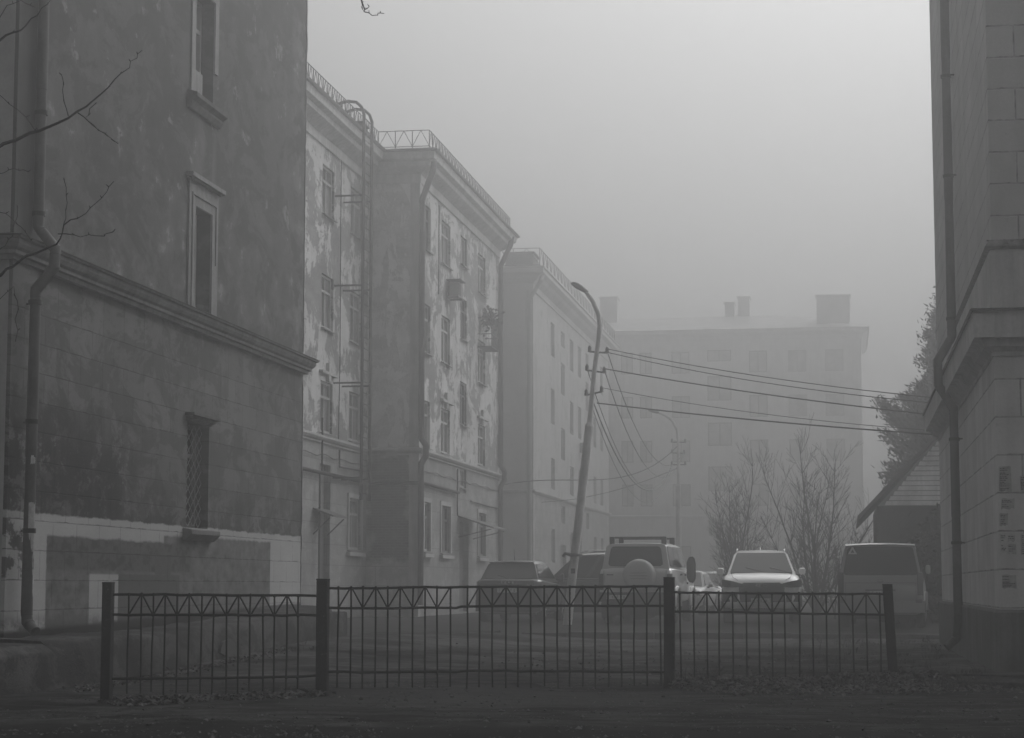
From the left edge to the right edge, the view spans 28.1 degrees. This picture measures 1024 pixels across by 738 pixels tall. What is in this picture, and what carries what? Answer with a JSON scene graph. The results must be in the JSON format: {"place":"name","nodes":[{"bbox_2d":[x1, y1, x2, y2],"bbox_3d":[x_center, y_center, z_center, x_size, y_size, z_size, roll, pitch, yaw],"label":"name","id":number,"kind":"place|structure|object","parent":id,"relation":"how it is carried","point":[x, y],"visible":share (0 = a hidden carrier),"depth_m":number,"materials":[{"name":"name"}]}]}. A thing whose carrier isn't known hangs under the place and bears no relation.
{"place":"outdoors","nodes":[
{"label":"outdoors","id":0,"kind":"place"},
{"bbox_2d":[0,599,1023,737],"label":"ground","id":1,"kind":"structure","parent":0,"point":[37,704],"depth_m":22.30,"materials":[{"name":"soil"}]},
{"bbox_2d":[0,643,54,694],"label":"concrete block","id":2,"kind":"object","parent":1,"relation":"on","point":[25,668],"depth_m":23.91,"materials":[{"name":"concrete"}]},
{"bbox_2d":[100,582,114,702],"bbox_3d":[-4.380,3.128,22.149,0.113,1.640,0.113,-1,-6,9],"label":"fence post","id":3,"kind":"object","parent":1,"relation":"on","point":[107,646],"visible":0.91,"depth_m":22.13,"materials":[{"name":"metal"}]},
{"bbox_2d":[0,0,319,637],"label":"apartment building","id":4,"kind":"structure","parent":1,"relation":"on","point":[156,363],"depth_m":31.59,"materials":[{"name":"paint"}]},
{"bbox_2d":[186,425,201,527],"bbox_3d":[-5.395,1.767,33.800,0.205,1.714,1.144,-1,-6,9],"label":"window","id":5,"kind":"structure","parent":4,"relation":"in","point":[191,493],"depth_m":34.21,"materials":[{"name":"glass"}]},
{"bbox_2d":[186,171,225,315],"bbox_3d":[-5.281,-2.019,34.198,0.470,2.247,1.800,-1,-6,9],"label":"window","id":6,"kind":"structure","parent":4,"relation":"in","point":[203,194],"depth_m":34.14,"materials":[{"name":"white paint"}]},
{"bbox_2d":[187,0,227,128],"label":"window","id":7,"kind":"structure","parent":4,"relation":"in","point":[196,102],"depth_m":34.51,"materials":[{"name":"white paint"}]},
{"bbox_2d":[0,605,335,688],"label":"concrete wall","id":8,"kind":"structure","parent":1,"relation":"on","point":[77,658],"depth_m":29.50,"materials":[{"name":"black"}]},
{"bbox_2d":[0,0,383,341],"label":"bare tree","id":9,"kind":"object","parent":1,"relation":"on","point":[2,144],"visible":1,"depth_m":16.13,"materials":[{"name":"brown plant"}]},
{"bbox_2d":[112,592,315,694],"bbox_3d":[-3.219,2.983,22.163,2.222,1.125,0.048,0,-6,0],"label":"iron fence","id":10,"kind":"object","parent":1,"relation":"on","point":[250,614],"visible":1,"depth_m":22.18,"materials":[{"name":"metal"}]},
{"bbox_2d":[315,579,329,696],"bbox_3d":[-2.050,3.110,22.149,0.128,1.676,0.128,-1,-6,9],"label":"fence post","id":11,"kind":"object","parent":1,"relation":"on","point":[322,630],"visible":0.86,"depth_m":22.12,"materials":[{"name":"metal"}]},
{"bbox_2d":[332,611,346,636],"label":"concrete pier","id":12,"kind":"structure","parent":1,"relation":"on","point":[342,623],"depth_m":39.66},
{"bbox_2d":[301,62,519,617],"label":"apartment building","id":13,"kind":"structure","parent":1,"relation":"on","point":[403,423],"depth_m":64.61,"materials":[{"name":"grey paint"}]},
{"bbox_2d":[320,513,323,578],"bbox_3d":[-5.622,5.548,59.076,0.070,2.800,1.244,-1,-6,9],"label":"door","id":14,"kind":"structure","parent":13,"relation":"in","point":[321,514],"depth_m":59.52,"materials":[{"name":"paint"}]},
{"bbox_2d":[320,381,335,436],"bbox_3d":[-5.437,1.162,59.586,0.280,1.562,1.520,-1,-6,9],"label":"window","id":15,"kind":"structure","parent":13,"relation":"in","point":[325,388],"depth_m":60.01,"materials":[{"name":"glass"}]},
{"bbox_2d":[321,275,336,334],"bbox_3d":[-5.437,-1.901,59.911,0.280,1.642,1.520,-1,-6,9],"label":"window","id":16,"kind":"structure","parent":13,"relation":"in","point":[326,282],"depth_m":60.31,"materials":[{"name":"white paint"}]},
{"bbox_2d":[322,166,337,222],"bbox_3d":[-5.437,-5.163,60.256,0.280,1.522,1.520,-1,-6,9],"label":"window","id":17,"kind":"structure","parent":13,"relation":"in","point":[327,175],"depth_m":60.65,"materials":[{"name":"white paint"}]},
{"bbox_2d":[347,499,363,552],"bbox_3d":[-4.871,4.797,62.726,0.280,1.632,1.720,-1,-6,9],"label":"window","id":18,"kind":"structure","parent":13,"relation":"in","point":[353,540],"depth_m":63.27,"materials":[{"name":"glass"}]},
{"bbox_2d":[348,392,364,445],"bbox_3d":[-4.871,1.531,63.072,0.280,1.562,1.720,-1,-6,9],"label":"window","id":19,"kind":"structure","parent":13,"relation":"in","point":[353,399],"depth_m":63.50,"materials":[{"name":"glass"}]},
{"bbox_2d":[349,292,364,347],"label":"window","id":20,"kind":"structure","parent":13,"relation":"in","point":[354,299],"depth_m":63.83,"materials":[{"name":"white paint"}]},
{"bbox_2d":[350,189,365,242],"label":"window","id":21,"kind":"structure","parent":13,"relation":"in","point":[355,207],"depth_m":64.09,"materials":[{"name":"white paint"}]},
{"bbox_2d":[424,503,432,553],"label":"window","id":22,"kind":"structure","parent":13,"relation":"in","point":[425,503],"depth_m":65.77,"materials":[{"name":"glass"}]},
{"bbox_2d":[425,402,432,450],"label":"window","id":23,"kind":"structure","parent":13,"relation":"in","point":[426,403],"depth_m":66.16,"materials":[{"name":"glass"}]},
{"bbox_2d":[425,305,433,356],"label":"window","id":24,"kind":"structure","parent":13,"relation":"in","point":[426,308],"depth_m":66.45,"materials":[{"name":"glass"}]},
{"bbox_2d":[425,207,433,254],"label":"window","id":25,"kind":"structure","parent":13,"relation":"in","point":[426,209],"depth_m":66.78,"materials":[{"name":"paint"}]},
{"bbox_2d":[440,506,452,554],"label":"window","id":26,"kind":"structure","parent":13,"relation":"in","point":[444,509],"depth_m":69.00,"materials":[{"name":"glass"}]},
{"bbox_2d":[441,409,452,456],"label":"window","id":27,"kind":"structure","parent":13,"relation":"in","point":[444,414],"depth_m":69.29,"materials":[{"name":"glass"}]},
{"bbox_2d":[441,316,452,367],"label":"window","id":28,"kind":"structure","parent":13,"relation":"in","point":[444,322],"depth_m":69.62,"materials":[{"name":"glass"}]},
{"bbox_2d":[441,222,453,270],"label":"window","id":29,"kind":"structure","parent":13,"relation":"in","point":[444,228],"depth_m":69.97,"materials":[{"name":"white paint"}]},
{"bbox_2d":[459,523,463,611],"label":"door","id":30,"kind":"structure","parent":13,"relation":"in","point":[461,526],"depth_m":72.13,"materials":[{"name":"paint"}]},
{"bbox_2d":[460,382,469,428],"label":"window","id":31,"kind":"structure","parent":13,"relation":"in","point":[461,384],"depth_m":72.59,"materials":[{"name":"glass"}]},
{"bbox_2d":[460,300,469,343],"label":"window","id":32,"kind":"structure","parent":13,"relation":"in","point":[462,302],"depth_m":72.90,"materials":[{"name":"glass"}]},
{"bbox_2d":[460,238,469,269],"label":"window","id":33,"kind":"structure","parent":13,"relation":"in","point":[462,263],"depth_m":73.20,"materials":[{"name":"white paint"}]},
{"bbox_2d":[477,513,487,557],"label":"window","id":34,"kind":"structure","parent":13,"relation":"in","point":[480,515],"depth_m":75.90,"materials":[{"name":"glass"}]},
{"bbox_2d":[478,425,487,468],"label":"window","id":35,"kind":"structure","parent":13,"relation":"in","point":[480,429],"depth_m":76.21,"materials":[{"name":"glass"}]},
{"bbox_2d":[478,341,487,386],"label":"window","id":36,"kind":"structure","parent":13,"relation":"in","point":[480,352],"depth_m":76.50,"materials":[{"name":"glass"}]},
{"bbox_2d":[478,255,487,298],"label":"window","id":37,"kind":"structure","parent":13,"relation":"in","point":[480,260],"depth_m":76.78,"materials":[{"name":"white paint"}]},
{"bbox_2d":[480,305,504,339],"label":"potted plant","id":38,"kind":"object","parent":13,"relation":"on","point":[487,321],"visible":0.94,"depth_m":75.86,"materials":[{"name":"grey plant"}]},
{"bbox_2d":[328,585,663,688],"bbox_3d":[-0.105,3.030,23.084,4.197,1.192,0.052,3,-7,-25],"label":"iron fence","id":39,"kind":"object","parent":1,"relation":"on","point":[467,606],"visible":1,"depth_m":23.08,"materials":[{"name":"metal"}]},
{"bbox_2d":[476,553,565,621],"bbox_3d":[0.293,5.874,55.604,2.008,1.921,4.209,-1,-6,12],"label":"hatchback","id":40,"kind":"object","parent":1,"relation":"on","point":[523,572],"visible":0.76,"depth_m":53.87,"materials":[{"name":"paint"}]},
{"bbox_2d":[62,643,1023,737],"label":"fallen leaves","id":41,"kind":"object","parent":1,"relation":"on","point":[819,682],"visible":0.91,"depth_m":23.67,"materials":[{"name":"plant"}]},
{"bbox_2d":[499,248,620,574],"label":"apartment building","id":42,"kind":"structure","parent":1,"relation":"on","point":[549,329],"depth_m":101.16,"materials":[{"name":"paint"}]},
{"bbox_2d":[562,282,608,624],"bbox_3d":[1.818,2.231,50.400,1.186,8.851,0.343,-1,-6,9],"label":"street lamp","id":43,"kind":"object","parent":1,"relation":"on","point":[574,554],"visible":0.96,"depth_m":50.30,"materials":[{"name":"metal"}]},
{"bbox_2d":[588,371,671,488],"bbox_3d":[4.172,2.734,66.772,0.021,2.100,33.011,-1,-6,8],"label":"overhead cable","id":44,"kind":"object","parent":43,"relation":"hanging from","point":[617,450],"visible":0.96,"depth_m":58.89,"materials":[{"name":"black plastic"}]},
{"bbox_2d":[594,403,671,490],"bbox_3d":[4.246,3.050,66.726,0.032,1.748,33.016,-1,-6,8],"label":"overhead cable","id":45,"kind":"object","parent":43,"relation":"hanging from","point":[619,460],"visible":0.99,"depth_m":57.82,"materials":[{"name":"black plastic"}]},
{"bbox_2d":[605,368,922,413],"bbox_3d":[5.732,0.493,46.240,0.030,1.939,10.948,5,-8,-39],"label":"overhead cable","id":46,"kind":"object","parent":43,"relation":"attached to","point":[767,394],"visible":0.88,"depth_m":46.12,"materials":[{"name":"black plastic"}]},
{"bbox_2d":[605,388,923,429],"bbox_3d":[5.698,0.877,46.205,0.015,1.754,10.998,5,-8,-39],"label":"overhead cable","id":47,"kind":"object","parent":43,"relation":"attached to","point":[767,414],"visible":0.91,"depth_m":46.10,"materials":[{"name":"black plastic"}]},
{"bbox_2d":[597,402,931,434],"bbox_3d":[5.644,1.106,46.190,0.034,1.472,11.082,5,-8,-39],"label":"overhead cable","id":48,"kind":"object","parent":43,"relation":"attached to","point":[769,421],"visible":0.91,"depth_m":45.89,"materials":[{"name":"black plastic"}]},
{"bbox_2d":[604,351,927,402],"bbox_3d":[5.737,0.155,46.275,0.021,2.090,10.939,5,-8,-39],"label":"overhead cable","id":49,"kind":"object","parent":43,"relation":"attached to","point":[770,383],"visible":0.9,"depth_m":46.04,"materials":[{"name":"black plastic"}]},
{"bbox_2d":[608,349,929,397],"bbox_3d":[5.767,0.070,46.279,0.021,2.060,10.894,5,-8,-39],"label":"overhead cable","id":50,"kind":"object","parent":43,"relation":"attached to","point":[774,378],"visible":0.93,"depth_m":46.03,"materials":[{"name":"black plastic"}]},
{"bbox_2d":[528,550,656,619],"bbox_3d":[2.350,6.169,58.579,4.780,1.962,2.192,-1,-6,12],"label":"off roader","id":51,"kind":"object","parent":1,"relation":"on","point":[590,565],"visible":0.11,"depth_m":57.83,"materials":[{"name":"black paint"}]},
{"bbox_2d":[562,557,597,576],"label":"side window","id":52,"kind":"structure","parent":51,"relation":"in","point":[585,564],"depth_m":57.90,"materials":[{"name":"black glass"}]},
{"bbox_2d":[590,557,603,577],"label":"side window","id":53,"kind":"structure","parent":51,"relation":"in","point":[595,574],"depth_m":57.78,"materials":[{"name":"black glass"}]},
{"bbox_2d":[598,536,696,622],"bbox_3d":[3.552,5.483,53.210,2.320,2.176,4.846,-1,-6,13],"label":"off roader","id":54,"kind":"object","parent":1,"relation":"on","point":[626,564],"visible":0.7,"depth_m":51.27,"materials":[{"name":"silver metal"}]},
{"bbox_2d":[608,546,662,565],"bbox_3d":[3.099,4.690,51.270,1.373,0.496,0.113,-1,-6,13],"label":"rear window","id":55,"kind":"structure","parent":54,"relation":"in","point":[620,555],"depth_m":51.28,"materials":[{"name":"black glass"}]},
{"bbox_2d":[667,546,674,566],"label":"side window","id":56,"kind":"structure","parent":54,"relation":"in","point":[670,553],"depth_m":51.59,"materials":[{"name":"grey glass"}]},
{"bbox_2d":[648,410,686,547],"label":"street lamp","id":57,"kind":"object","parent":1,"relation":"on","point":[678,512],"visible":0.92,"depth_m":82.91,"materials":[{"name":"metal"}]},
{"bbox_2d":[505,446,676,484],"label":"overhead cable","id":58,"kind":"object","parent":57,"relation":"attached to","point":[596,479],"visible":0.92,"depth_m":81.25,"materials":[{"name":"black plastic"}]},
{"bbox_2d":[605,373,683,477],"bbox_3d":[4.631,2.537,66.718,0.021,1.820,33.009,-1,-6,8],"label":"overhead cable","id":59,"kind":"object","parent":57,"relation":"attached to","point":[628,434],"visible":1,"depth_m":57.42,"materials":[{"name":"black plastic"}]},
{"bbox_2d":[663,577,674,688],"bbox_3d":[1.846,3.291,23.982,0.133,1.702,0.131,-1,-6,9],"label":"fence post","id":60,"kind":"object","parent":1,"relation":"on","point":[669,625],"visible":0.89,"depth_m":23.95,"materials":[{"name":"metal"}]},
{"bbox_2d":[657,571,717,615],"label":"saloon","id":61,"kind":"object","parent":1,"relation":"on","point":[702,582],"visible":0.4,"depth_m":66.27,"materials":[{"name":"paint"}]},
{"bbox_2d":[522,632,938,639],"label":"kerb","id":62,"kind":"structure","parent":1,"relation":"on","point":[638,635],"depth_m":45.77,"materials":[{"name":"concrete"}]},
{"bbox_2d":[596,294,869,598],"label":"apartment building","id":63,"kind":"structure","parent":1,"relation":"on","point":[824,344],"depth_m":139.82,"materials":[{"name":"pale plaster"},{"name":"glass"},{"name":"galvanised metal"}]},
{"bbox_2d":[621,441,632,462],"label":"window","id":64,"kind":"structure","parent":63,"relation":"in","point":[626,446],"depth_m":140.89,"materials":[{"name":"grey glass"}]},
{"bbox_2d":[621,397,632,418],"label":"window","id":65,"kind":"structure","parent":63,"relation":"in","point":[628,400],"depth_m":141.23,"materials":[{"name":"grey glass"}]},
{"bbox_2d":[621,353,632,373],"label":"window","id":66,"kind":"structure","parent":63,"relation":"in","point":[626,363],"depth_m":141.54,"materials":[{"name":"grey glass"}]},
{"bbox_2d":[622,485,633,506],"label":"window","id":67,"kind":"structure","parent":63,"relation":"in","point":[627,497],"depth_m":140.58,"materials":[{"name":"grey glass"}]},
{"bbox_2d":[640,441,651,462],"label":"window","id":68,"kind":"structure","parent":63,"relation":"in","point":[646,457],"depth_m":140.68,"materials":[{"name":"grey glass"}]},
{"bbox_2d":[640,397,651,417],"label":"window","id":69,"kind":"structure","parent":63,"relation":"in","point":[645,402],"depth_m":141.02,"materials":[{"name":"grey glass"}]},
{"bbox_2d":[640,353,651,373],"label":"window","id":70,"kind":"structure","parent":63,"relation":"in","point":[645,367],"depth_m":141.33,"materials":[{"name":"grey glass"}]},
{"bbox_2d":[640,485,652,505],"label":"window","id":71,"kind":"structure","parent":63,"relation":"in","point":[646,496],"depth_m":140.37,"materials":[{"name":"grey glass"}]},
{"bbox_2d":[671,352,688,373],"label":"window","id":72,"kind":"structure","parent":63,"relation":"in","point":[681,357],"depth_m":140.96,"materials":[{"name":"grey glass"}]},
{"bbox_2d":[672,440,689,461],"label":"window","id":73,"kind":"structure","parent":63,"relation":"in","point":[683,446],"depth_m":140.30,"materials":[{"name":"grey glass"}]},
{"bbox_2d":[672,396,689,417],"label":"window","id":74,"kind":"structure","parent":63,"relation":"in","point":[676,406],"depth_m":140.65,"materials":[{"name":"grey glass"}]},
{"bbox_2d":[673,484,690,505],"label":"window","id":75,"kind":"structure","parent":63,"relation":"in","point":[685,488],"depth_m":139.96,"materials":[{"name":"grey glass"}]},
{"bbox_2d":[681,546,690,568],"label":"window","id":76,"kind":"structure","parent":63,"relation":"in","point":[686,550],"depth_m":139.52,"materials":[{"name":"grey glass"}]},
{"bbox_2d":[707,376,730,400],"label":"window","id":77,"kind":"structure","parent":63,"relation":"in","point":[714,394],"depth_m":140.34,"materials":[{"name":"grey glass"}]},
{"bbox_2d":[707,350,730,360],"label":"window","id":78,"kind":"structure","parent":63,"relation":"in","point":[712,355],"depth_m":140.58,"materials":[{"name":"grey glass"}]},
{"bbox_2d":[708,422,731,445],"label":"window","id":79,"kind":"structure","parent":63,"relation":"in","point":[719,434],"depth_m":140.00,"materials":[{"name":"grey glass"}]},
{"bbox_2d":[708,466,732,490],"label":"window","id":80,"kind":"structure","parent":63,"relation":"in","point":[719,470],"depth_m":139.69,"materials":[{"name":"grey glass"}]},
{"bbox_2d":[709,518,732,534],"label":"window","id":81,"kind":"structure","parent":63,"relation":"in","point":[714,520],"depth_m":139.38,"materials":[{"name":"grey glass"}]},
{"bbox_2d":[749,350,766,371],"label":"window","id":82,"kind":"structure","parent":63,"relation":"in","point":[757,359],"depth_m":140.10,"materials":[{"name":"grey glass"}]},
{"bbox_2d":[749,395,767,416],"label":"window","id":83,"kind":"structure","parent":63,"relation":"in","point":[757,403],"depth_m":139.79,"materials":[{"name":"grey glass"}]},
{"bbox_2d":[750,440,767,461],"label":"window","id":84,"kind":"structure","parent":63,"relation":"in","point":[754,444],"depth_m":139.48,"materials":[{"name":"grey glass"}]},
{"bbox_2d":[750,484,768,505],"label":"window","id":85,"kind":"structure","parent":63,"relation":"in","point":[757,489],"depth_m":139.14,"materials":[{"name":"grey glass"}]},
{"bbox_2d":[788,350,805,371],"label":"window","id":86,"kind":"structure","parent":63,"relation":"in","point":[796,358],"depth_m":139.69,"materials":[{"name":"glass"}]},
{"bbox_2d":[789,394,806,415],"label":"window","id":87,"kind":"structure","parent":63,"relation":"in","point":[797,407],"depth_m":139.38,"materials":[{"name":"glass"}]},
{"bbox_2d":[789,439,807,460],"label":"window","id":88,"kind":"structure","parent":63,"relation":"in","point":[795,452],"depth_m":139.04,"materials":[{"name":"glass"}]},
{"bbox_2d":[790,483,807,504],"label":"window","id":89,"kind":"structure","parent":63,"relation":"in","point":[792,488],"depth_m":138.77,"materials":[{"name":"glass"}]},
{"bbox_2d":[825,349,843,370],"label":"window","id":90,"kind":"structure","parent":63,"relation":"in","point":[833,357],"depth_m":139.31,"materials":[{"name":"glass"}]},
{"bbox_2d":[826,394,843,415],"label":"window","id":91,"kind":"structure","parent":63,"relation":"in","point":[831,409],"depth_m":138.97,"materials":[{"name":"glass"}]},
{"bbox_2d":[826,439,844,460],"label":"window","id":92,"kind":"structure","parent":63,"relation":"in","point":[831,445],"depth_m":138.67,"materials":[{"name":"glass"}]},
{"bbox_2d":[828,545,844,568],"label":"window","id":93,"kind":"structure","parent":63,"relation":"in","point":[842,547],"depth_m":137.93,"materials":[{"name":"white glass"}]},
{"bbox_2d":[827,483,845,504],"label":"window","id":94,"kind":"structure","parent":63,"relation":"in","point":[830,501],"depth_m":138.33,"materials":[{"name":"glass"}]},
{"bbox_2d":[698,437,773,591],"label":"bare tree","id":95,"kind":"object","parent":1,"relation":"on","point":[731,546],"visible":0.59,"depth_m":65.37,"materials":[{"name":"grey plant"}]},
{"bbox_2d":[717,547,805,622],"bbox_3d":[6.168,5.314,50.670,2.142,1.877,4.686,-1,-6,7],"label":"crossover","id":96,"kind":"object","parent":1,"relation":"on","point":[760,570],"visible":0.8,"depth_m":48.67,"materials":[{"name":"white paint"}]},
{"bbox_2d":[675,591,885,681],"bbox_3d":[3.245,3.212,24.511,2.874,1.112,0.051,2,-6,-20],"label":"iron fence","id":97,"kind":"object","parent":1,"relation":"on","point":[771,612],"visible":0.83,"depth_m":24.49,"materials":[{"name":"metal"}]},
{"bbox_2d":[748,413,889,615],"bbox_3d":[9.477,4.546,62.437,4.466,6.400,3.210,2,-6,-18],"label":"bare tree","id":98,"kind":"object","parent":1,"relation":"on","point":[815,541],"visible":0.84,"depth_m":62.01,"materials":[{"name":"grey plant"}]},
{"bbox_2d":[810,530,859,619],"bbox_3d":[9.227,5.832,57.980,1.581,2.624,2.288,-1,-6,9],"label":"bush","id":99,"kind":"object","parent":1,"relation":"on","point":[829,587],"visible":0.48,"depth_m":58.26,"materials":[{"name":"grey plant"}]},
{"bbox_2d":[837,543,930,627],"bbox_3d":[8.921,5.183,49.124,2.184,1.952,5.325,-1,-6,12],"label":"van","id":100,"kind":"object","parent":1,"relation":"on","point":[869,567],"visible":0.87,"depth_m":46.68,"materials":[{"name":"grey paint"}]},
{"bbox_2d":[882,584,897,671],"bbox_3d":[4.635,3.440,25.011,0.194,1.622,0.124,-1,-6,9],"label":"fence post","id":101,"kind":"object","parent":1,"relation":"on","point":[890,630],"visible":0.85,"depth_m":24.98,"materials":[{"name":"metal"}]},
{"bbox_2d":[856,436,941,622],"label":"house","id":102,"kind":"structure","parent":1,"relation":"on","point":[912,486],"depth_m":53.92,"materials":[{"name":"wood"}]},
{"bbox_2d":[869,286,936,487],"bbox_3d":[14.126,2.559,64.780,5.787,10.955,6.109,2,-6,-20],"label":"conifer","id":103,"kind":"object","parent":1,"relation":"on","point":[924,386],"visible":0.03,"depth_m":64.60,"materials":[{"name":"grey plant"}]},
{"bbox_2d":[865,512,941,622],"bbox_3d":[10.179,5.078,52.459,1.959,2.967,2.603,0,-6,-1],"label":"bush","id":104,"kind":"object","parent":1,"relation":"on","point":[931,574],"visible":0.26,"depth_m":52.51,"materials":[{"name":"grey plant"}]},
{"bbox_2d":[922,0,1023,671],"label":"apartment building","id":105,"kind":"structure","parent":1,"relation":"on","point":[973,414],"depth_m":28.53,"materials":[{"name":"concrete"},{"name":"brick"},{"name":"metal"}]},
{"bbox_2d":[940,662,1023,687],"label":"pavement slab","id":106,"kind":"structure","parent":1,"relation":"on","point":[1010,683],"depth_m":25.28,"materials":[{"name":"concrete"}]},
{"bbox_2d":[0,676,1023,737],"bbox_3d":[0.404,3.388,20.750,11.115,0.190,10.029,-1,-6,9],"label":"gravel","id":107,"kind":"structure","parent":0,"point":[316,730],"depth_m":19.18,"materials":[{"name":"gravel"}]},
{"bbox_2d":[91,632,1007,689],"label":"withered grass","id":108,"kind":"structure","parent":0,"point":[874,662],"depth_m":29.69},
{"bbox_2d":[307,0,935,542],"label":"sky","id":109,"kind":"structure","parent":0,"point":[670,158],"materials":[{"name":"grey"}]},
{"bbox_2d":[706,571,725,613],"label":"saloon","id":110,"kind":"object","parent":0,"point":[711,574],"visible":0.02,"depth_m":70.22,"materials":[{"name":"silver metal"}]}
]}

